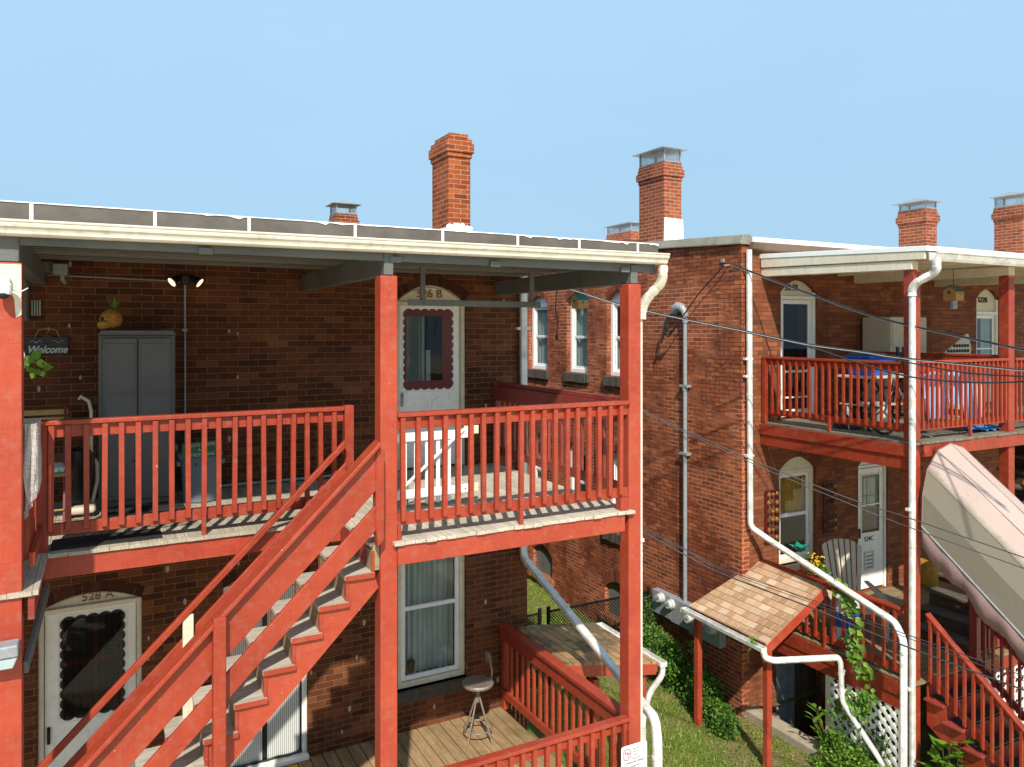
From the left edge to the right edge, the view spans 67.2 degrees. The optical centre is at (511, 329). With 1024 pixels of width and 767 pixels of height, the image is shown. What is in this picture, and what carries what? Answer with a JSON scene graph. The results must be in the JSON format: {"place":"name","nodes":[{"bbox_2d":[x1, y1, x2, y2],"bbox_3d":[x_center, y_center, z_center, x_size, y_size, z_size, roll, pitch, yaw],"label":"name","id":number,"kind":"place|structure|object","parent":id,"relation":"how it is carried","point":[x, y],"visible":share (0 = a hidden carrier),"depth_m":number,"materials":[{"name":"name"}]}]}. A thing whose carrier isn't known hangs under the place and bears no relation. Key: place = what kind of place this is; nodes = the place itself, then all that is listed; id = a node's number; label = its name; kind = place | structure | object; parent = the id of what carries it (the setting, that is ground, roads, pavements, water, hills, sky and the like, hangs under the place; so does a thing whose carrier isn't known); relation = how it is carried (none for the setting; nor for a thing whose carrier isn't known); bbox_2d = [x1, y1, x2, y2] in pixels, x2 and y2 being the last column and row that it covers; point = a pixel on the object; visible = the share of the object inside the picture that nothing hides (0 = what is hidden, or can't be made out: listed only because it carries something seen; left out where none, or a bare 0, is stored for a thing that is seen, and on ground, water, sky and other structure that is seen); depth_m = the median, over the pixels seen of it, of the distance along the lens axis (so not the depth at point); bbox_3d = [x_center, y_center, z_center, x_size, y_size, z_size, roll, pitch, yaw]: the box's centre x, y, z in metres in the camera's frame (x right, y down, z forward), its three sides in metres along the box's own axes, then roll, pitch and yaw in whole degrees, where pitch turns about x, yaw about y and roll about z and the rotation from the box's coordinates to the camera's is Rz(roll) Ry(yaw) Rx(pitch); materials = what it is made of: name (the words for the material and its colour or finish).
{"place":"outdoors","nodes":[
{"label":"outdoors","id":0,"kind":"place"},
{"bbox_2d":[37,440,383,766],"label":"staircase","id":1,"kind":"structure","parent":0,"point":[224,718],"depth_m":5.83,"materials":[{"name":"red wood"}]},
{"bbox_2d":[0,0,1023,250],"label":"sky","id":2,"kind":"structure","parent":0,"point":[802,120],"materials":[{"name":"blue"}]},
{"bbox_2d":[527,578,1023,766],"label":"ground","id":3,"kind":"structure","parent":0,"point":[926,742],"depth_m":11.39,"materials":[{"name":"green plant"}]},
{"bbox_2d":[24,132,526,766],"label":"brick house","id":4,"kind":"structure","parent":3,"relation":"on","point":[266,338],"depth_m":8.79,"materials":[{"name":"brick"}]},
{"bbox_2d":[25,327,68,354],"bbox_3d":[-4.588,0.110,7.594,0.370,0.271,0.031,0,0,-28],"label":"welcome sign","id":5,"kind":"object","parent":4,"relation":"attached to","point":[51,345],"visible":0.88,"depth_m":7.59,"materials":[{"name":"black plastic"}]},
{"bbox_2d":[45,602,135,766],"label":"door","id":6,"kind":"structure","parent":4,"relation":"in","point":[88,651],"depth_m":7.84,"materials":[{"name":"white paint"}]},
{"bbox_2d":[228,583,301,766],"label":"door","id":7,"kind":"structure","parent":4,"relation":"in","point":[281,735],"depth_m":8.75,"materials":[{"name":"white paint"}]},
{"bbox_2d":[400,306,458,467],"bbox_3d":[-1.024,0.700,9.625,0.810,2.000,0.085,0,0,-28],"label":"door","id":8,"kind":"structure","parent":4,"relation":"in","point":[429,335],"depth_m":9.61,"materials":[{"name":"white paint"}]},
{"bbox_2d":[398,555,464,689],"bbox_3d":[-1.062,3.550,9.718,0.920,1.700,0.225,0,0,-28],"label":"window frame","id":9,"kind":"structure","parent":4,"relation":"in","point":[426,600],"depth_m":9.80,"materials":[{"name":"beige paint"}]},
{"bbox_2d":[515,276,662,766],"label":"downspout","id":10,"kind":"object","parent":4,"relation":"attached to","point":[611,665],"visible":0.72,"depth_m":9.05,"materials":[{"name":"white metal"}]},
{"bbox_2d":[0,200,669,766],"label":"wooden porch","id":11,"kind":"object","parent":3,"relation":"on","point":[32,234],"visible":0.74,"depth_m":6.39,"materials":[{"name":"red paint"}]},
{"bbox_2d":[0,639,19,670],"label":"porch lamp","id":12,"kind":"object","parent":11,"relation":"attached to","point":[9,651],"visible":1,"depth_m":4.92,"materials":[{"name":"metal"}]},
{"bbox_2d":[0,276,27,298],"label":"security camera","id":13,"kind":"object","parent":11,"relation":"attached to","point":[6,288],"visible":1,"depth_m":4.91,"materials":[{"name":"white plastic"}]},
{"bbox_2d":[24,421,43,566],"bbox_3d":[-3.450,1.150,5.549,0.090,0.900,0.800,0,0,-28],"label":"railing","id":14,"kind":"object","parent":11,"relation":"attached to","point":[33,534],"visible":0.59,"depth_m":5.36,"materials":[{"name":"red paint"}]},
{"bbox_2d":[23,418,41,518],"bbox_3d":[-3.347,0.951,5.343,0.128,0.639,0.403,0,0,-28],"label":"blanket","id":15,"kind":"object","parent":14,"relation":"on","point":[32,474],"visible":0.98,"depth_m":5.18,"materials":[{"name":"white fabric"}]},
{"bbox_2d":[24,350,53,378],"bbox_3d":[-3.503,-0.074,5.514,0.338,0.854,0.180,0,0,-1],"label":"hanging plant","id":16,"kind":"object","parent":11,"relation":"hanging from","point":[33,357],"visible":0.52,"depth_m":5.53,"materials":[{"name":"green plant"}]},
{"bbox_2d":[24,404,67,521],"bbox_3d":[-4.261,1.212,6.917,0.461,1.037,0.419,0,0,-28],"label":"folding chair","id":17,"kind":"object","parent":11,"relation":"on","point":[59,469],"visible":0.33,"depth_m":7.04,"materials":[{"name":"wood"}]},
{"bbox_2d":[42,261,68,283],"bbox_3d":[-4.502,-0.553,7.476,0.340,0.215,0.330,0,0,-28],"label":"electric box","id":18,"kind":"object","parent":11,"relation":"attached to","point":[61,270],"visible":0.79,"depth_m":7.38,"materials":[{"name":"grey paint"}]},
{"bbox_2d":[65,395,98,518],"bbox_3d":[-3.996,1.162,7.151,0.286,1.114,0.280,0,0,-28],"label":"vacuum cleaner","id":19,"kind":"object","parent":11,"relation":"on","point":[77,480],"visible":0.62,"depth_m":7.11,"materials":[{"name":"beige plastic"}]},
{"bbox_2d":[50,528,162,550],"bbox_3d":[-3.314,1.712,6.313,0.800,0.009,0.340,0,0,-28],"label":"door mat","id":20,"kind":"object","parent":11,"relation":"on","point":[101,539],"depth_m":6.28,"materials":[{"name":"black rubber"}]},
{"bbox_2d":[47,274,202,442],"bbox_3d":[-3.928,0.540,7.883,1.436,2.240,0.173,0,0,-28],"label":"flood light","id":21,"kind":"object","parent":11,"relation":"attached to","point":[174,281],"visible":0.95,"depth_m":8.15,"materials":[{"name":"metal"}]},
{"bbox_2d":[62,508,193,537],"bbox_3d":[-3.419,1.714,6.881,1.010,0.007,0.680,0,0,-28],"label":"rug","id":22,"kind":"object","parent":11,"relation":"on","point":[126,529],"visible":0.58,"depth_m":6.70,"materials":[{"name":"fabric"}]},
{"bbox_2d":[98,330,175,507],"bbox_3d":[-3.763,0.855,7.722,0.687,1.710,0.532,0,0,-28],"label":"storage cabinet","id":23,"kind":"object","parent":11,"relation":"on","point":[136,372],"visible":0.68,"depth_m":7.49,"materials":[{"name":"grey plastic"}]},
{"bbox_2d":[97,298,122,329],"bbox_3d":[-3.930,-0.164,7.527,0.223,0.323,0.208,0,0,-28],"label":"pineapple ornament","id":24,"kind":"object","parent":23,"relation":"on","point":[112,318],"visible":1,"depth_m":7.48,"materials":[{"name":"ceramic"}]},
{"bbox_2d":[101,502,184,515],"bbox_3d":[-3.533,1.712,7.381,0.720,0.011,0.250,0,0,-28],"label":"door mat","id":25,"kind":"object","parent":11,"relation":"on","point":[132,509],"depth_m":7.36,"materials":[{"name":"black rubber"}]},
{"bbox_2d":[37,405,353,553],"bbox_3d":[-2.568,1.235,6.516,2.488,1.090,0.105,0,0,-28],"label":"railing","id":26,"kind":"object","parent":11,"relation":"on","point":[86,428],"visible":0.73,"depth_m":6.40,"materials":[{"name":"red paint"}]},
{"bbox_2d":[176,451,224,502],"bbox_3d":[-3.148,1.458,7.785,0.450,0.517,0.430,0,0,-28],"label":"trash can","id":27,"kind":"object","parent":11,"relation":"on","point":[196,479],"visible":0.46,"depth_m":7.65,"materials":[{"name":"grey plastic"}]},
{"bbox_2d":[182,440,221,459],"bbox_3d":[-3.050,1.177,7.585,0.371,0.170,0.013,0,0,-28],"label":"no trespassing sign","id":28,"kind":"object","parent":27,"relation":"attached to","point":[196,449],"visible":0.51,"depth_m":7.57,"materials":[{"name":"green plastic"}]},
{"bbox_2d":[397,425,478,505],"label":"baby gate","id":29,"kind":"structure","parent":11,"relation":"on","point":[410,437],"depth_m":7.53,"materials":[{"name":"white paint"}]},
{"bbox_2d":[408,266,540,307],"bbox_3d":[-0.356,-0.427,7.748,1.470,0.385,0.056,0,0,-28],"label":"hanging bar","id":30,"kind":"object","parent":11,"relation":"hanging from","point":[421,301],"visible":1,"depth_m":7.70,"materials":[{"name":"grey paint"}]},
{"bbox_2d":[462,651,493,746],"bbox_3d":[-0.408,4.407,9.214,0.380,0.974,0.378,0,0,-4],"label":"metal stool","id":31,"kind":"object","parent":11,"relation":"on","point":[477,684],"visible":1,"depth_m":9.19,"materials":[{"name":"metal"}]},
{"bbox_2d":[397,400,630,540],"bbox_3d":[0.083,1.212,6.840,2.330,1.075,0.100,0,0,-28],"label":"railing","id":32,"kind":"object","parent":11,"relation":"on","point":[430,420],"visible":0.94,"depth_m":6.78,"materials":[{"name":"red paint"}]},
{"bbox_2d":[443,714,630,766],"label":"railing","id":33,"kind":"object","parent":11,"relation":"attached to","point":[521,754],"visible":1,"depth_m":7.03,"materials":[{"name":"red paint"}]},
{"bbox_2d":[493,381,619,487],"bbox_3d":[0.435,1.190,8.740,0.077,1.060,2.750,0,0,-28],"label":"railing","id":34,"kind":"object","parent":11,"relation":"on","point":[514,393],"visible":0.51,"depth_m":8.70,"materials":[{"name":"red paint"}]},
{"bbox_2d":[498,622,619,766],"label":"railing","id":35,"kind":"object","parent":11,"relation":"attached to","point":[600,702],"visible":0.78,"depth_m":8.96,"materials":[{"name":"red paint"}]},
{"bbox_2d":[570,294,589,315],"bbox_3d":[0.702,-0.424,7.943,0.143,0.550,0.155,0,0,-28],"label":"birdhouse","id":36,"kind":"object","parent":11,"relation":"hanging from","point":[580,301],"visible":0.97,"depth_m":7.91,"materials":[{"name":"yellow wood"}]},
{"bbox_2d":[621,740,646,766],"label":"parking sign","id":37,"kind":"object","parent":11,"relation":"attached to","point":[634,755],"visible":1,"depth_m":7.17,"materials":[{"name":"white plastic"}]},
{"bbox_2d":[641,265,667,740],"bbox_3d":[1.370,2.684,7.540,0.315,6.632,0.107,0,0,22],"label":"downspout","id":38,"kind":"object","parent":11,"relation":"attached to","point":[651,293],"visible":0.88,"depth_m":7.58,"materials":[{"name":"white metal"}]},
{"bbox_2d":[527,586,649,687],"bbox_3d":[0.814,5.338,13.018,3.810,1.425,0.067,0,0,-28],"label":"chain link fence","id":39,"kind":"object","parent":3,"relation":"on","point":[539,616],"visible":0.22,"depth_m":13.29,"materials":[{"name":"black metal"}]},
{"bbox_2d":[643,595,657,631],"bbox_3d":[2.462,5.394,13.775,0.316,1.324,0.384,0,0,-28],"label":"vine","id":40,"kind":"object","parent":39,"relation":"attached to","point":[649,617],"visible":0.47,"depth_m":13.75,"materials":[{"name":"green plant"}]},
{"bbox_2d":[515,622,666,766],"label":"entrance canopy","id":41,"kind":"object","parent":3,"relation":"on","point":[568,645],"visible":0.56,"depth_m":9.66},
{"bbox_2d":[643,667,664,740],"bbox_3d":[1.740,5.090,9.552,0.345,1.820,0.066,0,0,-20],"label":"downspout","id":42,"kind":"object","parent":41,"relation":"attached to","point":[655,684],"visible":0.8,"depth_m":9.54,"materials":[{"name":"white metal"}]},
{"bbox_2d":[643,622,727,711],"bbox_3d":[2.754,5.572,12.757,0.864,1.046,2.052,0,0,-38],"label":"shrub","id":43,"kind":"object","parent":3,"relation":"on","point":[657,642],"visible":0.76,"depth_m":12.66,"materials":[{"name":"green plant"}]},
{"bbox_2d":[680,683,740,740],"bbox_3d":[3.037,5.849,11.813,0.610,0.466,1.341,0,0,-28],"label":"shrub","id":44,"kind":"object","parent":3,"relation":"on","point":[715,714],"visible":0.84,"depth_m":11.60,"materials":[{"name":"green plant"}]},
{"bbox_2d":[680,560,828,766],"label":"entrance canopy","id":45,"kind":"object","parent":3,"relation":"on","point":[739,611],"visible":0.91,"depth_m":11.22,"materials":[{"name":"beige tile"}]},
{"bbox_2d":[527,146,1023,737],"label":"brick house","id":46,"kind":"structure","parent":3,"relation":"on","point":[581,352],"depth_m":13.28,"materials":[{"name":"brick"}]},
{"bbox_2d":[532,297,546,369],"bbox_3d":[0.744,0.066,17.662,0.150,1.668,0.860,0,0,-28],"label":"window frame","id":47,"kind":"structure","parent":46,"relation":"in","point":[539,315],"depth_m":17.91,"materials":[{"name":"white paint"}]},
{"bbox_2d":[536,544,551,576],"bbox_3d":[0.778,5.185,17.448,0.030,0.670,0.850,0,0,-28],"label":"boarded window","id":48,"kind":"structure","parent":46,"relation":"in","point":[543,557],"depth_m":17.53,"materials":[{"name":"grey wood"}]},
{"bbox_2d":[571,301,586,372],"bbox_3d":[1.511,0.066,16.224,0.150,1.668,0.800,0,0,-28],"label":"window frame","id":49,"kind":"structure","parent":46,"relation":"in","point":[578,323],"depth_m":16.45,"materials":[{"name":"white paint"}]},
{"bbox_2d":[611,291,619,375],"bbox_3d":[2.208,0.066,14.919,0.150,1.668,0.800,0,0,-28],"label":"window frame","id":50,"kind":"structure","parent":46,"relation":"in","point":[615,309],"depth_m":15.16,"materials":[{"name":"white paint"}]},
{"bbox_2d":[652,587,725,648],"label":"electric meter bank","id":51,"kind":"structure","parent":46,"relation":"attached to","point":[666,604],"depth_m":13.09,"materials":[{"name":"metal"}]},
{"bbox_2d":[660,265,723,601],"bbox_3d":[3.041,1.795,12.852,0.186,5.650,1.476,0,0,-32],"label":"electric service mast","id":52,"kind":"object","parent":46,"relation":"attached to","point":[676,307],"visible":0.93,"depth_m":13.04,"materials":[{"name":"metal"}]},
{"bbox_2d":[765,489,779,543],"bbox_3d":[4.153,2.960,12.243,0.300,0.840,0.052,0,0,-28],"label":"wall art","id":53,"kind":"object","parent":46,"relation":"attached to","point":[777,520],"depth_m":12.23,"materials":[{"name":"red paint"}]},
{"bbox_2d":[776,663,814,733],"bbox_3d":[4.642,6.020,12.687,1.020,1.400,0.050,0,0,-28],"label":"basement door","id":54,"kind":"structure","parent":46,"relation":"in","point":[792,679],"depth_m":12.71,"materials":[{"name":"grey paint"}]},
{"bbox_2d":[779,457,812,563],"bbox_3d":[4.616,2.936,12.693,0.860,1.728,0.125,0,0,-28],"label":"window frame","id":55,"kind":"structure","parent":46,"relation":"in","point":[796,499],"depth_m":12.78,"materials":[{"name":"beige paint"}]},
{"bbox_2d":[782,300,810,416],"bbox_3d":[4.653,0.462,12.687,0.710,1.915,0.060,0,0,-28],"label":"door","id":56,"kind":"structure","parent":46,"relation":"in","point":[796,316],"depth_m":12.72,"materials":[{"name":"white paint"}]},
{"bbox_2d":[572,289,1023,370],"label":"overhead cable","id":57,"kind":"object","parent":46,"relation":"attached to","point":[815,344],"visible":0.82,"depth_m":10.00,"materials":[{"name":"black rubber"}]},
{"bbox_2d":[619,304,1023,382],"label":"overhead cable","id":58,"kind":"object","parent":46,"relation":"attached to","point":[879,368],"visible":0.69,"depth_m":9.73,"materials":[{"name":"black rubber"}]},
{"bbox_2d":[743,249,907,766],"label":"downspout","id":59,"kind":"object","parent":46,"relation":"attached to","point":[889,618],"visible":0.96,"depth_m":11.48,"materials":[{"name":"white metal"}]},
{"bbox_2d":[824,481,836,533],"bbox_3d":[5.339,2.970,12.877,0.310,0.860,0.052,0,0,-28],"label":"wall art","id":60,"kind":"object","parent":46,"relation":"attached to","point":[834,503],"depth_m":12.86,"materials":[{"name":"red paint"}]},
{"bbox_2d":[858,466,882,588],"bbox_3d":[6.284,3.470,13.518,0.680,2.100,0.070,0,0,-28],"label":"door","id":61,"kind":"structure","parent":46,"relation":"in","point":[870,480],"depth_m":13.54,"materials":[{"name":"white paint"}]},
{"bbox_2d":[732,263,1023,349],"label":"overhead cable","id":62,"kind":"object","parent":46,"relation":"attached to","point":[883,318],"visible":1,"depth_m":10.26,"materials":[{"name":"black rubber"}]},
{"bbox_2d":[977,315,993,401],"bbox_3d":[9.271,0.562,15.153,0.640,1.715,0.060,0,0,-28],"label":"door","id":63,"kind":"structure","parent":46,"relation":"in","point":[985,323],"depth_m":15.20,"materials":[{"name":"white paint"}]},
{"bbox_2d":[744,705,830,765],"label":"concrete curb","id":64,"kind":"structure","parent":3,"relation":"on","point":[799,739],"depth_m":11.32,"materials":[{"name":"beige concrete"}]},
{"bbox_2d":[760,651,885,766],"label":"downspout","id":65,"kind":"object","parent":3,"relation":"on","point":[816,658],"visible":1,"depth_m":10.49,"materials":[{"name":"white metal"}]},
{"bbox_2d":[812,688,883,727],"bbox_3d":[4.622,5.200,10.646,0.090,0.704,1.179,0,0,-30],"label":"vine","id":66,"kind":"object","parent":65,"relation":"attached to","point":[835,710],"visible":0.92,"depth_m":10.67,"materials":[{"name":"green plant"}]},
{"bbox_2d":[805,702,845,748],"bbox_3d":[4.389,5.676,10.721,0.507,0.713,0.818,0,0,-28],"label":"plant","id":67,"kind":"object","parent":3,"relation":"on","point":[818,718],"visible":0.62,"depth_m":10.84,"materials":[{"name":"green plant"}]},
{"bbox_2d":[813,694,897,754],"bbox_3d":[4.875,6.391,11.814,1.770,0.719,1.550,0,0,-28],"label":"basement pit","id":68,"kind":"object","parent":3,"relation":"in","point":[864,728],"depth_m":12.29,"materials":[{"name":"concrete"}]},
{"bbox_2d":[847,719,891,763],"bbox_3d":[4.828,5.642,10.240,0.499,0.780,0.520,0,0,-39],"label":"plant","id":69,"kind":"object","parent":3,"relation":"on","point":[877,742],"visible":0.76,"depth_m":10.28,"materials":[{"name":"green plant"}]},
{"bbox_2d":[760,246,1023,766],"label":"wooden porch","id":70,"kind":"object","parent":3,"relation":"on","point":[970,267],"visible":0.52,"depth_m":10.88,"materials":[{"name":"red paint"}]},
{"bbox_2d":[761,559,902,673],"bbox_3d":[4.521,4.125,11.109,0.090,1.010,2.380,0,0,-28],"label":"railing","id":71,"kind":"object","parent":70,"relation":"on","point":[893,608],"visible":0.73,"depth_m":10.62,"materials":[{"name":"red paint"}]},
{"bbox_2d":[789,541,836,578],"bbox_3d":[4.475,3.418,11.308,0.331,0.415,0.900,0,0,-28],"label":"flower pot","id":72,"kind":"object","parent":71,"relation":"on","point":[798,546],"visible":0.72,"depth_m":11.36,"materials":[{"name":"beige stone"}]},
{"bbox_2d":[829,575,876,721],"bbox_3d":[4.638,4.392,10.572,0.148,1.891,0.810,0,0,-28],"label":"vine","id":73,"kind":"object","parent":71,"relation":"hanging from","point":[847,601],"visible":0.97,"depth_m":10.47,"materials":[{"name":"green plant"}]},
{"bbox_2d":[762,356,903,431],"bbox_3d":[4.542,0.938,11.132,0.090,1.045,2.400,0,0,-28],"label":"railing","id":74,"kind":"object","parent":70,"relation":"on","point":[843,364],"visible":0.97,"depth_m":11.04,"materials":[{"name":"red paint"}]},
{"bbox_2d":[831,594,859,646],"bbox_3d":[4.824,4.195,11.135,0.386,0.700,0.386,0,0,-28],"label":"plastic drum","id":75,"kind":"object","parent":70,"relation":"on","point":[838,624],"visible":0.13,"depth_m":11.02,"materials":[{"name":"plastic"}]},
{"bbox_2d":[817,538,888,642],"bbox_3d":[5.156,3.938,11.741,0.840,1.276,1.104,0,0,8],"label":"adirondack chair","id":76,"kind":"object","parent":70,"relation":"on","point":[877,591],"visible":0.48,"depth_m":12.04,"materials":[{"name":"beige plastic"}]},
{"bbox_2d":[825,674,899,766],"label":"lattice panel","id":77,"kind":"object","parent":70,"relation":"attached to","point":[829,687],"visible":0.45,"depth_m":10.44,"materials":[{"name":"white paint"}]},
{"bbox_2d":[838,374,903,431],"bbox_3d":[5.309,1.061,11.394,0.800,0.792,0.600,0,0,-28],"label":"folding table","id":78,"kind":"object","parent":70,"relation":"on","point":[862,391],"visible":0.42,"depth_m":11.25,"materials":[{"name":"beige plastic"}]},
{"bbox_2d":[844,353,895,375],"bbox_3d":[5.296,0.500,11.387,0.610,0.320,0.440,0,0,-28],"label":"plastic tote","id":79,"kind":"object","parent":78,"relation":"on","point":[854,356],"visible":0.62,"depth_m":11.23,"materials":[{"name":"blue plastic"}]},
{"bbox_2d":[862,317,925,414],"bbox_3d":[6.572,0.600,13.222,0.950,1.640,0.565,0,0,-28],"label":"storage cabinet","id":80,"kind":"object","parent":70,"relation":"on","point":[881,335],"visible":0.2,"depth_m":12.96,"materials":[{"name":"beige plastic"}]},
{"bbox_2d":[869,364,939,433],"bbox_3d":[5.599,0.957,10.925,1.602,0.998,0.409,0,0,-28],"label":"bicycle","id":81,"kind":"object","parent":70,"relation":"on","point":[886,404],"visible":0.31,"depth_m":10.72,"materials":[{"name":"black metal"}]},
{"bbox_2d":[803,344,1023,376],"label":"overhead cable","id":82,"kind":"object","parent":70,"relation":"attached to","point":[924,365],"visible":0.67,"depth_m":9.53,"materials":[{"name":"black rubber"}]},
{"bbox_2d":[905,258,941,766],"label":"downspout","id":83,"kind":"object","parent":70,"relation":"attached to","point":[935,269],"visible":0.98,"depth_m":9.85,"materials":[{"name":"white metal"}]},
{"bbox_2d":[860,351,998,417],"bbox_3d":[6.529,0.830,12.187,0.090,0.940,2.350,0,0,-28],"label":"railing","id":84,"kind":"object","parent":70,"relation":"attached to","point":[939,356],"visible":0.24,"depth_m":11.87,"materials":[{"name":"red paint"}]},
{"bbox_2d":[920,557,939,587],"bbox_3d":[7.408,4.315,13.679,0.440,0.460,0.436,0,0,-28],"label":"woven planter","id":85,"kind":"object","parent":70,"relation":"on","point":[929,570],"visible":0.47,"depth_m":13.52,"materials":[{"name":"wicker"}]},
{"bbox_2d":[920,334,970,419],"bbox_3d":[7.055,0.755,12.775,1.080,1.390,0.508,0,0,-28],"label":"resin lounger","id":86,"kind":"object","parent":70,"relation":"on","point":[961,346],"visible":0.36,"depth_m":12.68,"materials":[{"name":"beige plastic"}]},
{"bbox_2d":[941,269,965,308],"bbox_3d":[6.457,-0.603,11.261,0.217,0.590,0.236,0,0,-28],"label":"birdhouse","id":87,"kind":"object","parent":70,"relation":"hanging from","point":[953,294],"visible":1,"depth_m":11.22,"materials":[{"name":"brown wood"}]},
{"bbox_2d":[920,358,1008,435],"bbox_3d":[6.174,0.925,10.507,1.970,1.050,0.090,0,0,-28],"label":"railing","id":88,"kind":"object","parent":70,"relation":"on","point":[999,417],"visible":0.92,"depth_m":10.48,"materials":[{"name":"red paint"}]},
{"bbox_2d":[921,443,1023,662],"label":"awning","id":89,"kind":"object","parent":70,"relation":"attached to","point":[965,493],"visible":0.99,"depth_m":9.42,"materials":[{"name":"fabric"}]},
{"bbox_2d":[1015,357,1023,421],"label":"railing","id":90,"kind":"object","parent":70,"relation":"attached to","point":[1019,362],"visible":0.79,"depth_m":11.09,"materials":[{"name":"red paint"}]},
{"bbox_2d":[918,734,980,766],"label":"plant","id":91,"kind":"object","parent":3,"relation":"on","point":[933,752],"visible":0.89,"depth_m":9.58,"materials":[{"name":"green plant"}]},
{"bbox_2d":[924,600,1023,766],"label":"staircase","id":92,"kind":"structure","parent":3,"relation":"on","point":[964,705],"depth_m":9.72,"materials":[{"name":"red paint"}]},
{"bbox_2d":[600,390,1023,557],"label":"overhead cable","id":93,"kind":"object","parent":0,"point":[831,491],"visible":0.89,"depth_m":8.25,"materials":[{"name":"black rubber"}]},
{"bbox_2d":[600,391,1023,568],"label":"overhead cable","id":94,"kind":"object","parent":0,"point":[834,497],"visible":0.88,"depth_m":8.23,"materials":[{"name":"black rubber"}]},
{"bbox_2d":[643,531,1023,690],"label":"overhead cable","id":95,"kind":"object","parent":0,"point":[839,618],"visible":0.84,"depth_m":8.12,"materials":[{"name":"black rubber"}]},
{"bbox_2d":[643,527,1023,675],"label":"overhead cable","id":96,"kind":"object","parent":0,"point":[840,610],"visible":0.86,"depth_m":8.12,"materials":[{"name":"black rubber"}]},
{"bbox_2d":[643,529,1023,680],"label":"overhead cable","id":97,"kind":"object","parent":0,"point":[833,610],"visible":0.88,"depth_m":8.17,"materials":[{"name":"black rubber"}]},
{"bbox_2d":[920,445,1023,654],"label":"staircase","id":98,"kind":"structure","parent":0,"point":[947,606],"depth_m":11.34,"materials":[{"name":"red paint"}]},
{"bbox_3d":[6.186,0.965,10.813,1.500,0.946,0.350,0,0,-28],"label":"clothes rail","id":99,"kind":"object","parent":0,"visible":0},
{"bbox_2d":[920,371,949,418],"bbox_3d":[5.788,0.849,10.604,0.728,0.743,0.174,0,0,-28],"label":"shirt","id":100,"kind":"object","parent":99,"relation":"hanging from","point":[934,395],"visible":0.32,"depth_m":10.58,"materials":[{"name":"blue fabric"}]},
{"bbox_3d":[4.439,5.920,9.988,0.380,0.260,0.380,0,0,-28],"label":"garden pot","id":101,"kind":"object","parent":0,"visible":0},
{"bbox_2d":[809,728,889,766],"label":"bush","id":102,"kind":"object","parent":101,"relation":"in","point":[841,756],"visible":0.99,"depth_m":10.39,"materials":[{"name":"green plant"}]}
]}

